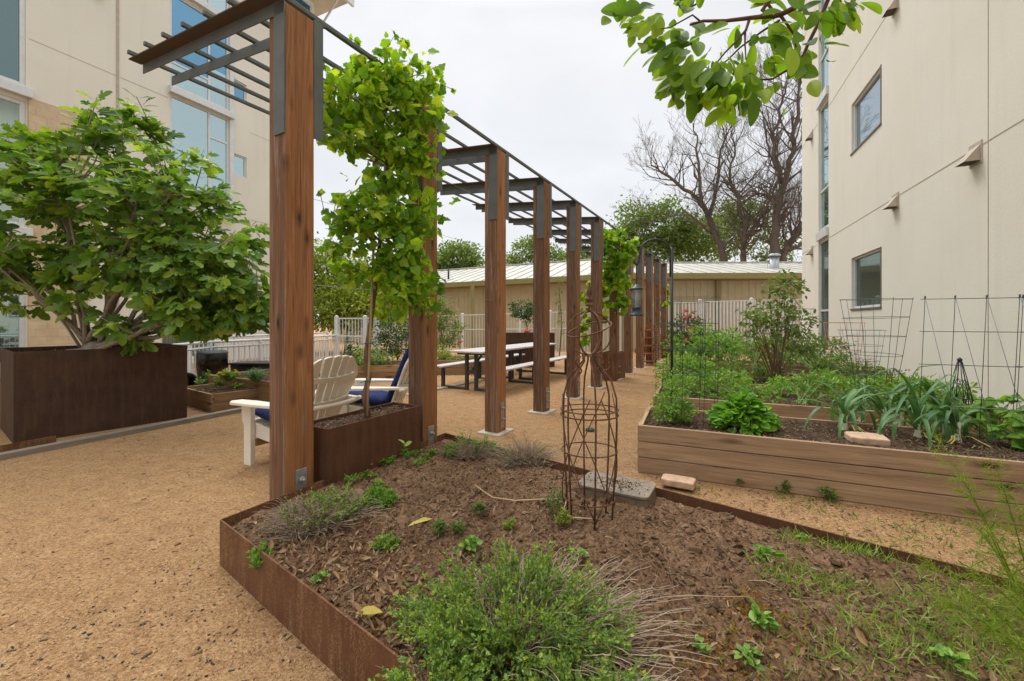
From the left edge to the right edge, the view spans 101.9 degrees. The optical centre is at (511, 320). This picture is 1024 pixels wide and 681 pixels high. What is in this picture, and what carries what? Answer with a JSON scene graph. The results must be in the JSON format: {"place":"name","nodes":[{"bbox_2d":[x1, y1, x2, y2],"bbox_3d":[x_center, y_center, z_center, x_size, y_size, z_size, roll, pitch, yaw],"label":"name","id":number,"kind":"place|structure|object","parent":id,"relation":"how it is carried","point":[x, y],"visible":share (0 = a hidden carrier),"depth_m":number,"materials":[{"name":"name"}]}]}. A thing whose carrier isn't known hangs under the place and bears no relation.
{"place":"outdoors","nodes":[
{"label":"outdoors","id":0,"kind":"place"},
{"bbox_2d":[0,325,1023,680],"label":"gravel ground","id":1,"kind":"structure","parent":0,"point":[92,465],"depth_m":2.71,"materials":[{"name":"beige gravel"}]},
{"bbox_2d":[0,343,186,442],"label":"steel planter","id":2,"kind":"object","parent":1,"relation":"on","point":[56,391],"visible":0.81,"depth_m":5.03,"materials":[{"name":"metal"}]},
{"bbox_2d":[0,88,269,356],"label":"fig tree","id":3,"kind":"object","parent":2,"relation":"on","point":[156,282],"visible":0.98,"depth_m":5.00,"materials":[{"name":"green plant"}]},
{"bbox_2d":[0,407,241,460],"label":"timber edging","id":4,"kind":"object","parent":1,"relation":"on","point":[11,454],"visible":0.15,"depth_m":4.75,"materials":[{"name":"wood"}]},
{"bbox_2d":[20,542,291,680],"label":"dark chippings","id":5,"kind":"object","parent":1,"relation":"on","point":[102,657],"visible":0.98,"depth_m":1.79,"materials":[{"name":"brown gravel"}]},
{"bbox_2d":[0,0,353,362],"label":"apartment building","id":6,"kind":"structure","parent":1,"relation":"on","point":[54,54],"depth_m":11.78,"materials":[{"name":"paint"}]},
{"bbox_2d":[0,0,24,85],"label":"window","id":7,"kind":"structure","parent":6,"relation":"in","point":[12,12],"depth_m":9.79,"materials":[{"name":"glass"}]},
{"bbox_2d":[0,94,24,226],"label":"window","id":8,"kind":"structure","parent":6,"relation":"in","point":[11,109],"depth_m":9.76,"materials":[{"name":"glass"}]},
{"bbox_2d":[0,238,24,347],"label":"window","id":9,"kind":"structure","parent":6,"relation":"in","point":[12,327],"depth_m":9.79,"materials":[{"name":"glass"}]},
{"bbox_2d":[170,94,227,207],"bbox_3d":[-10.157,-5.350,13.515,0.070,3.200,1.760,0,0,24],"label":"window","id":10,"kind":"structure","parent":6,"relation":"in","point":[203,129],"depth_m":13.53,"materials":[{"name":"glass"}]},
{"bbox_2d":[170,0,227,109],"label":"window","id":11,"kind":"structure","parent":6,"relation":"in","point":[180,10],"depth_m":13.42,"materials":[{"name":"glass"}]},
{"bbox_2d":[194,350,227,384],"bbox_3d":[-5.865,0.953,8.101,0.550,0.775,0.553,0,0,0],"label":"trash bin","id":12,"kind":"object","parent":1,"relation":"on","point":[214,361],"visible":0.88,"depth_m":7.89,"materials":[{"name":"black metal"}]},
{"bbox_2d":[187,383,258,412],"bbox_3d":[-4.504,1.206,7.064,1.250,0.288,1.499,0,0,35],"label":"raised bed","id":13,"kind":"object","parent":1,"relation":"on","point":[209,398],"visible":0.37,"depth_m":6.38,"materials":[{"name":"brown wood"}]},
{"bbox_2d":[175,335,336,385],"bbox_3d":[-5.674,0.872,9.576,0.435,0.957,5.219,0,0,8],"label":"white railing","id":14,"kind":"object","parent":1,"relation":"on","point":[210,346],"visible":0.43,"depth_m":9.07,"materials":[{"name":"paint"}]},
{"bbox_2d":[188,332,328,373],"bbox_3d":[-6.976,0.862,12.101,0.095,0.977,5.161,0,0,11],"label":"white railing","id":15,"kind":"object","parent":1,"relation":"on","point":[235,354],"visible":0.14,"depth_m":11.13,"materials":[{"name":"paint"}]},
{"bbox_2d":[209,369,328,401],"bbox_3d":[-4.199,1.142,7.327,2.000,0.415,1.105,0,0,27],"label":"raised bed","id":16,"kind":"object","parent":1,"relation":"on","point":[262,385],"visible":0.24,"depth_m":6.80,"materials":[{"name":"brown wood"}]},
{"bbox_2d":[230,355,361,465],"bbox_3d":[-2.011,0.833,4.006,1.037,1.034,0.830,0,0,26],"label":"adirondack chair","id":17,"kind":"object","parent":1,"relation":"on","point":[336,384],"visible":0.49,"depth_m":3.88,"materials":[{"name":"white wood"}]},
{"bbox_2d":[334,315,379,358],"bbox_3d":[-4.494,0.590,11.992,1.523,1.520,0.146,0,0,17],"label":"white fence","id":18,"kind":"object","parent":1,"relation":"on","point":[337,325],"visible":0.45,"depth_m":11.99,"materials":[{"name":"paint"}]},
{"bbox_2d":[314,231,408,352],"bbox_3d":[-7.290,-1.181,17.728,7.041,5.069,4.528,0,0,0],"label":"leafy tree","id":19,"kind":"object","parent":1,"relation":"on","point":[330,303],"visible":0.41,"depth_m":17.11,"materials":[{"name":"green plant"}]},
{"bbox_2d":[314,402,420,485],"bbox_3d":[-1.185,1.046,3.364,0.342,0.607,0.940,0,0,30],"label":"steel planter","id":20,"kind":"object","parent":1,"relation":"on","point":[350,443],"visible":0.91,"depth_m":3.18,"materials":[{"name":"metal"}]},
{"bbox_2d":[316,30,460,418],"bbox_3d":[-1.000,-0.803,3.416,1.272,3.174,0.852,0,0,-21],"label":"grape vine","id":21,"kind":"object","parent":20,"relation":"in","point":[397,276],"visible":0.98,"depth_m":3.35,"materials":[{"name":"green plant"}]},
{"bbox_2d":[339,358,408,413],"bbox_3d":[-1.540,0.833,4.997,1.037,1.034,0.830,0,0,2],"label":"adirondack chair","id":22,"kind":"object","parent":1,"relation":"on","point":[401,390],"visible":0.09,"depth_m":4.74,"materials":[{"name":"white wood"}]},
{"bbox_2d":[356,360,400,378],"bbox_3d":[-2.932,1.173,10.077,1.900,0.355,1.201,0,0,-12],"label":"raised bed","id":23,"kind":"object","parent":1,"relation":"on","point":[379,371],"visible":0.23,"depth_m":9.46,"materials":[{"name":"brown wood"}]},
{"bbox_2d":[371,317,408,359],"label":"shrub","id":24,"kind":"object","parent":1,"relation":"on","point":[396,349],"visible":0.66,"depth_m":10.99,"materials":[{"name":"green plant"}]},
{"bbox_2d":[127,0,667,499],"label":"pergola","id":25,"kind":"object","parent":1,"relation":"on","point":[293,44],"visible":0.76,"depth_m":3.62,"materials":[{"name":"brown wood"}]},
{"bbox_2d":[437,295,468,353],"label":"shrub","id":26,"kind":"object","parent":1,"relation":"on","point":[441,326],"visible":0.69,"depth_m":12.59,"materials":[{"name":"green plant"}]},
{"bbox_2d":[437,238,484,269],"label":"leafy tree","id":27,"kind":"object","parent":1,"relation":"on","point":[465,253],"visible":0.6,"depth_m":29.21,"materials":[{"name":"green plant"}]},
{"bbox_2d":[437,356,484,374],"bbox_3d":[-1.238,1.163,11.087,1.500,0.373,1.303,0,0,-3],"label":"raised bed","id":28,"kind":"object","parent":1,"relation":"on","point":[454,371],"visible":0.32,"depth_m":10.43,"materials":[{"name":"brown wood"}]},
{"bbox_2d":[437,346,532,391],"bbox_3d":[-0.464,0.962,8.669,1.680,0.773,1.740,0,0,30],"label":"picnic table","id":29,"kind":"object","parent":1,"relation":"on","point":[477,361],"visible":0.69,"depth_m":8.30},
{"bbox_2d":[349,309,621,353],"bbox_3d":[-1.398,0.435,16.516,11.171,1.830,0.439,0,0,12],"label":"white fence","id":30,"kind":"object","parent":1,"relation":"on","point":[462,315],"visible":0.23,"depth_m":16.61,"materials":[{"name":"paint"}]},
{"bbox_2d":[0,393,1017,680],"bbox_3d":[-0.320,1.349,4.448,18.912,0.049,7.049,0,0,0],"label":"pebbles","id":31,"kind":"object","parent":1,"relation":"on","point":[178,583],"visible":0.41,"depth_m":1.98,"materials":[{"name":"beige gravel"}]},
{"bbox_2d":[481,342,565,379],"bbox_3d":[0.424,0.962,10.235,1.680,0.773,1.740,0,0,30],"label":"picnic table","id":32,"kind":"object","parent":1,"relation":"on","point":[527,346],"visible":0.39,"depth_m":9.74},
{"bbox_2d":[506,332,554,367],"bbox_3d":[0.406,0.850,12.340,1.628,1.000,0.612,0,0,-10],"label":"steel planter","id":33,"kind":"object","parent":1,"relation":"on","point":[515,338],"visible":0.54,"depth_m":12.03,"materials":[{"name":"metal"}]},
{"bbox_2d":[506,234,590,264],"bbox_3d":[3.224,-2.884,33.956,9.214,8.479,4.452,0,0,0],"label":"leafy tree","id":34,"kind":"object","parent":1,"relation":"on","point":[518,258],"visible":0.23,"depth_m":33.56,"materials":[{"name":"green plant"}]},
{"bbox_2d":[332,253,801,350],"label":"metal clad building","id":35,"kind":"structure","parent":1,"relation":"on","point":[697,281],"depth_m":19.84,"materials":[{"name":"beige metal"}]},
{"bbox_2d":[602,351,624,380],"bbox_3d":[2.357,1.033,9.741,0.404,0.634,0.800,0,0,30],"label":"steel planter","id":36,"kind":"object","parent":1,"relation":"on","point":[616,360],"visible":0.63,"depth_m":9.40,"materials":[{"name":"metal"}]},
{"bbox_2d":[580,228,639,347],"bbox_3d":[2.182,-0.680,9.333,1.453,2.866,1.051,0,0,-30],"label":"grape vine","id":37,"kind":"object","parent":36,"relation":"on","point":[619,277],"visible":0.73,"depth_m":9.19,"materials":[{"name":"green plant"}]},
{"bbox_2d":[220,433,1023,680],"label":"steel garden bed","id":38,"kind":"object","parent":1,"relation":"on","point":[342,646],"visible":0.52,"depth_m":1.86,"materials":[{"name":"brown metal"}]},
{"bbox_2d":[231,439,1023,680],"bbox_3d":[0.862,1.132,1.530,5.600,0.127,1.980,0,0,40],"label":"bed soil","id":39,"kind":"structure","parent":38,"relation":"in","point":[876,566],"depth_m":1.92,"materials":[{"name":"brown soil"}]},
{"bbox_2d":[251,487,360,548],"bbox_3d":[-1.115,1.034,2.246,0.534,0.238,0.488,0,0,-37],"label":"herb bush","id":40,"kind":"object","parent":39,"relation":"on","point":[306,523],"visible":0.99,"depth_m":2.21,"materials":[{"name":"green plant"}]},
{"bbox_2d":[309,481,395,525],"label":"herb bush","id":41,"kind":"object","parent":39,"relation":"on","point":[362,499],"visible":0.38,"depth_m":2.40,"materials":[{"name":"green plant"}]},
{"bbox_2d":[357,484,400,509],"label":"herb bush","id":42,"kind":"object","parent":39,"relation":"on","point":[388,495],"visible":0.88,"depth_m":2.50,"materials":[{"name":"green plant"}]},
{"bbox_2d":[367,641,490,680],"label":"herb bush","id":43,"kind":"object","parent":39,"relation":"on","point":[395,674],"visible":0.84,"depth_m":1.22,"materials":[{"name":"green plant"}]},
{"bbox_2d":[437,427,504,460],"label":"herb bush","id":44,"kind":"object","parent":39,"relation":"on","point":[474,449],"visible":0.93,"depth_m":3.52,"materials":[{"name":"green plant"}]},
{"bbox_2d":[484,430,563,470],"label":"herb bush","id":45,"kind":"object","parent":39,"relation":"on","point":[511,459],"visible":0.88,"depth_m":3.34,"materials":[{"name":"grey plant"}]},
{"bbox_2d":[392,466,665,563],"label":"soil clods","id":46,"kind":"object","parent":39,"relation":"on","point":[492,526],"visible":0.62,"depth_m":2.69,"materials":[{"name":"brown soil"}]},
{"bbox_2d":[384,534,746,680],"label":"herb bush","id":47,"kind":"object","parent":39,"relation":"on","point":[531,604],"visible":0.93,"depth_m":1.39,"materials":[{"name":"green plant"}]},
{"bbox_2d":[560,282,618,530],"bbox_3d":[0.440,0.455,2.360,0.332,1.352,0.332,0,0,-12],"label":"wire obelisk","id":48,"kind":"object","parent":39,"relation":"on","point":[589,304],"visible":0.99,"depth_m":2.33,"materials":[{"name":"brown metal"}]},
{"bbox_2d":[503,639,687,680],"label":"herb bush","id":49,"kind":"object","parent":39,"relation":"on","point":[606,676],"visible":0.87,"depth_m":1.20,"materials":[{"name":"green plant"}]},
{"bbox_2d":[578,471,656,506],"bbox_3d":[0.680,1.162,2.700,0.510,0.237,0.330,0,0,30],"label":"paver","id":50,"kind":"object","parent":39,"relation":"on","point":[636,492],"visible":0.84,"depth_m":2.63,"materials":[{"name":"concrete"}]},
{"bbox_2d":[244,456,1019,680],"bbox_3d":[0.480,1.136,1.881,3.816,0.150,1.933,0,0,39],"label":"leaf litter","id":51,"kind":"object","parent":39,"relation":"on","point":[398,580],"visible":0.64,"depth_m":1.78,"materials":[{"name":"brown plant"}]},
{"bbox_2d":[643,585,866,680],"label":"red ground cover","id":52,"kind":"object","parent":39,"relation":"on","point":[742,608],"visible":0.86,"depth_m":1.45,"materials":[{"name":"plant"}]},
{"bbox_2d":[746,596,780,633],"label":"broadleaf weed","id":53,"kind":"object","parent":39,"relation":"on","point":[764,620],"visible":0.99,"depth_m":1.49,"materials":[{"name":"green plant"}]},
{"bbox_2d":[721,524,1023,680],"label":"grass tufts","id":54,"kind":"object","parent":39,"relation":"on","point":[860,549],"visible":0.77,"depth_m":1.55,"materials":[{"name":"green plant"}]},
{"bbox_2d":[927,643,977,678],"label":"broadleaf weed","id":55,"kind":"object","parent":39,"relation":"on","point":[945,653],"visible":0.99,"depth_m":1.35,"materials":[{"name":"green plant"}]},
{"bbox_2d":[907,548,1023,680],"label":"asparagus fern","id":56,"kind":"object","parent":39,"relation":"on","point":[987,627],"visible":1,"depth_m":1.15,"materials":[{"name":"green plant"}]},
{"bbox_2d":[925,428,1023,619],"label":"asparagus fern","id":57,"kind":"object","parent":39,"relation":"on","point":[1001,557],"visible":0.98,"depth_m":1.42,"materials":[{"name":"green plant"}]},
{"bbox_2d":[633,238,672,403],"bbox_3d":[1.657,0.239,4.880,0.477,2.422,0.032,0,0,0],"label":"shepherd hook","id":58,"kind":"object","parent":1,"relation":"on","point":[671,292],"visible":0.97,"depth_m":4.87,"materials":[{"name":"black metal"}]},
{"bbox_2d":[604,189,732,261],"bbox_3d":[13.998,-5.126,38.112,11.644,12.961,6.749,0,0,0],"label":"leafy tree","id":59,"kind":"object","parent":1,"relation":"on","point":[679,239],"visible":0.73,"depth_m":36.89,"materials":[{"name":"green plant"}]},
{"bbox_2d":[661,473,695,490],"bbox_3d":[1.350,1.303,3.368,0.258,0.055,0.180,0,-3,28],"label":"stone paver","id":60,"kind":"object","parent":1,"relation":"on","point":[679,481],"visible":1,"depth_m":3.32,"materials":[{"name":"beige stone"}]},
{"bbox_2d":[661,308,715,358],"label":"rose bush","id":61,"kind":"object","parent":1,"relation":"on","point":[690,319],"visible":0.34,"depth_m":12.37,"materials":[{"name":"green plant"}]},
{"bbox_2d":[610,64,777,261],"bbox_3d":[14.235,-9.800,34.536,12.826,22.447,9.785,0,0,-25],"label":"bare tree","id":62,"kind":"object","parent":1,"relation":"on","point":[723,255],"visible":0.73,"depth_m":33.84,"materials":[{"name":"brown plant"}]},
{"bbox_2d":[660,297,801,350],"bbox_3d":[9.210,0.175,16.840,6.274,2.350,0.197,0,0,7],"label":"white fence","id":63,"kind":"object","parent":1,"relation":"on","point":[751,300],"visible":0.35,"depth_m":16.87,"materials":[{"name":"paint"}]},
{"bbox_2d":[670,41,801,261],"bbox_3d":[19.221,-9.971,32.466,11.995,22.631,8.488,0,0,0],"label":"bare tree","id":64,"kind":"object","parent":1,"relation":"on","point":[744,238],"visible":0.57,"depth_m":32.70,"materials":[{"name":"brown plant"}]},
{"bbox_2d":[677,20,801,260],"bbox_3d":[20.203,-11.394,31.831,14.335,25.430,10.120,0,0,0],"label":"bare tree","id":65,"kind":"object","parent":1,"relation":"on","point":[773,239],"visible":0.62,"depth_m":30.83,"materials":[{"name":"brown plant"}]},
{"bbox_2d":[681,193,801,261],"bbox_3d":[21.775,-5.473,40.148,11.479,13.656,6.640,0,0,0],"label":"leafy tree","id":66,"kind":"object","parent":1,"relation":"on","point":[736,248],"visible":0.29,"depth_m":39.41,"materials":[{"name":"green plant"}]},
{"bbox_2d":[741,151,801,260],"bbox_3d":[22.738,-7.606,30.960,11.534,18.159,8.837,0,0,0],"label":"leafy tree","id":67,"kind":"object","parent":1,"relation":"on","point":[791,240],"visible":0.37,"depth_m":30.54,"materials":[{"name":"brown plant"}]},
{"bbox_2d":[667,366,885,381],"bbox_3d":[4.747,1.132,7.838,3.350,0.435,0.922,0,0,24],"label":"raised bed","id":68,"kind":"object","parent":1,"relation":"on","point":[805,372],"visible":0.1,"depth_m":7.75,"materials":[{"name":"brown wood"}]},
{"bbox_2d":[663,320,754,369],"bbox_3d":[4.042,0.472,8.457,1.968,0.993,1.040,0,0,0],"label":"leafy plant","id":69,"kind":"object","parent":68,"relation":"on","point":[712,340],"visible":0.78,"depth_m":8.36,"materials":[{"name":"green plant"}]},
{"bbox_2d":[759,331,856,374],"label":"leafy plant","id":70,"kind":"object","parent":68,"relation":"on","point":[835,343],"visible":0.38,"depth_m":8.03,"materials":[{"name":"green plant"}]},
{"bbox_2d":[662,375,908,395],"bbox_3d":[4.112,1.132,6.379,3.350,0.436,0.925,0,0,24],"label":"raised bed","id":71,"kind":"object","parent":1,"relation":"on","point":[763,381],"visible":0.06,"depth_m":6.31,"materials":[{"name":"brown wood"}]},
{"bbox_2d":[653,349,725,381],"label":"leafy plant","id":72,"kind":"object","parent":71,"relation":"on","point":[694,366],"visible":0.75,"depth_m":6.75,"materials":[{"name":"green plant"}]},
{"bbox_2d":[713,335,793,384],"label":"leafy plant","id":73,"kind":"object","parent":71,"relation":"on","point":[757,373],"visible":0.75,"depth_m":6.62,"materials":[{"name":"green plant"}]},
{"bbox_2d":[732,269,825,382],"bbox_3d":[4.087,0.077,6.319,1.469,1.775,0.792,0,0,0],"label":"tall shrub","id":74,"kind":"object","parent":71,"relation":"on","point":[760,321],"visible":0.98,"depth_m":6.28,"materials":[{"name":"green plant"}]},
{"bbox_2d":[805,356,919,386],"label":"leafy plant","id":75,"kind":"object","parent":71,"relation":"on","point":[819,364],"visible":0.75,"depth_m":6.32,"materials":[{"name":"green plant"}]},
{"bbox_2d":[627,476,1023,577],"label":"path bark chips","id":76,"kind":"object","parent":1,"relation":"on","point":[924,520],"visible":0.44,"depth_m":2.80,"materials":[{"name":"brown wood"}]},
{"bbox_2d":[638,406,1023,525],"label":"raised bed","id":77,"kind":"object","parent":1,"relation":"on","point":[811,457],"visible":0.67,"depth_m":3.19,"materials":[{"name":"brown wood"}]},
{"bbox_2d":[650,367,699,422],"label":"leafy plant","id":78,"kind":"object","parent":77,"relation":"on","point":[681,406],"visible":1,"depth_m":3.87,"materials":[{"name":"green plant"}]},
{"bbox_2d":[653,295,719,427],"bbox_3d":[1.669,0.370,3.985,0.592,1.200,0.591,0,0,0],"label":"tomato cage","id":79,"kind":"object","parent":77,"relation":"on","point":[700,347],"visible":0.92,"depth_m":3.85,"materials":[{"name":"black metal"}]},
{"bbox_2d":[705,386,784,435],"bbox_3d":[2.063,0.793,3.700,0.640,0.424,0.514,0,0,0],"label":"lettuce","id":80,"kind":"object","parent":77,"relation":"on","point":[746,411],"visible":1,"depth_m":3.59,"materials":[{"name":"green plant"}]},
{"bbox_2d":[788,380,895,438],"bbox_3d":[2.903,0.840,3.676,0.827,0.569,0.587,0,0,0],"label":"leek","id":81,"kind":"object","parent":77,"relation":"on","point":[845,410],"visible":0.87,"depth_m":3.63,"materials":[{"name":"green plant"}]},
{"bbox_2d":[844,431,890,445],"bbox_3d":[2.811,0.933,3.292,0.258,0.055,0.180,0,3,22],"label":"stone paver","id":82,"kind":"object","parent":77,"relation":"on","point":[874,439],"visible":0.96,"depth_m":3.24,"materials":[{"name":"beige stone"}]},
{"bbox_2d":[816,362,944,431],"bbox_3d":[3.499,0.838,3.820,1.101,0.845,0.548,0,0,19],"label":"leek","id":83,"kind":"object","parent":77,"relation":"on","point":[876,400],"visible":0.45,"depth_m":3.86,"materials":[{"name":"green plant"}]},
{"bbox_2d":[846,365,975,426],"bbox_3d":[3.630,0.779,3.799,0.929,0.785,0.609,0,0,44],"label":"leek","id":84,"kind":"object","parent":77,"relation":"on","point":[901,406],"visible":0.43,"depth_m":3.86,"materials":[{"name":"green plant"}]},
{"bbox_2d":[855,368,990,447],"bbox_3d":[3.315,0.807,3.434,0.864,0.841,0.571,0,0,-8],"label":"leek","id":85,"kind":"object","parent":77,"relation":"on","point":[919,408],"visible":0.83,"depth_m":3.40,"materials":[{"name":"green plant"}]},
{"bbox_2d":[892,369,980,439],"bbox_3d":[3.714,0.841,3.563,0.540,0.839,0.658,0,0,12],"label":"leek","id":86,"kind":"object","parent":77,"relation":"on","point":[949,430],"visible":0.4,"depth_m":3.48,"materials":[{"name":"green plant"}]},
{"bbox_2d":[914,392,992,446],"bbox_3d":[3.596,0.845,3.311,0.789,0.528,0.373,0,0,-21],"label":"leek","id":87,"kind":"object","parent":77,"relation":"on","point":[961,421],"visible":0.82,"depth_m":3.30,"materials":[{"name":"green plant"}]},
{"bbox_2d":[918,294,1023,453],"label":"frame trellis","id":88,"kind":"object","parent":77,"relation":"on","point":[953,331],"visible":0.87,"depth_m":3.35,"materials":[{"name":"grey metal"}]},
{"bbox_2d":[952,392,1023,439],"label":"bean plant","id":89,"kind":"object","parent":77,"relation":"on","point":[993,417],"visible":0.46,"depth_m":3.44,"materials":[{"name":"green plant"}]},
{"bbox_2d":[986,407,1023,451],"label":"bean plant","id":90,"kind":"object","parent":77,"relation":"on","point":[1016,422],"visible":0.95,"depth_m":3.11,"materials":[{"name":"green plant"}]},
{"bbox_2d":[653,386,1013,433],"bbox_3d":[3.469,1.132,4.903,3.350,0.435,0.920,0,0,24],"label":"raised bed","id":91,"kind":"object","parent":1,"relation":"on","point":[781,407],"visible":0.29,"depth_m":4.64,"materials":[{"name":"brown wood"}]},
{"bbox_2d":[651,371,786,403],"bbox_3d":[2.492,0.848,5.171,1.548,0.425,0.543,0,0,38],"label":"leafy plant","id":92,"kind":"object","parent":91,"relation":"on","point":[709,393],"visible":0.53,"depth_m":5.19,"materials":[{"name":"green plant"}]},
{"bbox_2d":[676,368,780,398],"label":"leafy plant","id":93,"kind":"object","parent":91,"relation":"on","point":[723,385],"visible":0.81,"depth_m":5.42,"materials":[{"name":"green plant"}]},
{"bbox_2d":[764,366,847,404],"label":"leafy plant","id":94,"kind":"object","parent":91,"relation":"on","point":[789,388],"visible":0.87,"depth_m":5.39,"materials":[{"name":"green plant"}]},
{"bbox_2d":[840,297,912,398],"bbox_3d":[4.040,0.360,4.622,0.633,1.221,0.633,0,0,0],"label":"tomato cage","id":95,"kind":"object","parent":91,"relation":"on","point":[873,318],"visible":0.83,"depth_m":4.60,"materials":[{"name":"metal"}]},
{"bbox_2d":[799,383,971,410],"bbox_3d":[4.088,0.885,4.614,1.490,0.387,0.672,0,0,39],"label":"leafy plant","id":96,"kind":"object","parent":91,"relation":"on","point":[939,394],"visible":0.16,"depth_m":4.71,"materials":[{"name":"green plant"}]},
{"bbox_2d":[824,372,979,402],"bbox_3d":[4.540,0.787,4.940,1.129,0.419,1.132,0,0,0],"label":"leafy plant","id":97,"kind":"object","parent":91,"relation":"on","point":[837,380],"visible":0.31,"depth_m":4.96,"materials":[{"name":"green plant"}]},
{"bbox_2d":[660,476,1023,578],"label":"path weeds","id":98,"kind":"object","parent":1,"relation":"on","point":[915,530],"visible":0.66,"depth_m":2.63,"materials":[{"name":"green plant"}]},
{"bbox_2d":[802,0,1023,409],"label":"stucco building","id":99,"kind":"structure","parent":1,"relation":"on","point":[913,149],"depth_m":6.07,"materials":[{"name":"paint"}]},
{"bbox_2d":[820,237,828,350],"bbox_3d":[8.032,-0.670,10.601,0.070,2.840,0.890,0,0,24],"label":"window","id":100,"kind":"structure","parent":99,"relation":"in","point":[824,245],"depth_m":10.76,"materials":[{"name":"glass"}]},
{"bbox_2d":[820,97,828,229],"bbox_3d":[8.032,-3.975,10.601,0.070,3.210,0.890,0,0,24],"label":"window","id":101,"kind":"structure","parent":99,"relation":"in","point":[824,112],"depth_m":10.76,"materials":[{"name":"glass"}]},
{"bbox_2d":[820,0,828,93],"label":"window","id":102,"kind":"structure","parent":99,"relation":"in","point":[824,54],"depth_m":10.84,"materials":[{"name":"glass"}]},
{"bbox_2d":[854,248,879,307],"bbox_3d":[6.925,-0.790,8.029,0.070,1.060,1.490,0,0,24],"label":"window","id":103,"kind":"structure","parent":99,"relation":"in","point":[866,266],"depth_m":8.14,"materials":[{"name":"glass"}]},
{"bbox_2d":[854,70,879,149],"bbox_3d":[6.925,-4.035,8.029,0.070,1.030,1.490,0,0,24],"label":"window","id":104,"kind":"structure","parent":99,"relation":"in","point":[867,108],"depth_m":8.14,"materials":[{"name":"glass"}]},
{"bbox_2d":[314,0,801,324],"label":"sky","id":105,"kind":"structure","parent":0,"point":[547,82],"materials":[{"name":"white"}]},
{"bbox_2d":[601,0,881,126],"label":"overhanging branch","id":106,"kind":"object","parent":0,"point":[693,79],"visible":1,"depth_m":1.32,"materials":[{"name":"green plant"}]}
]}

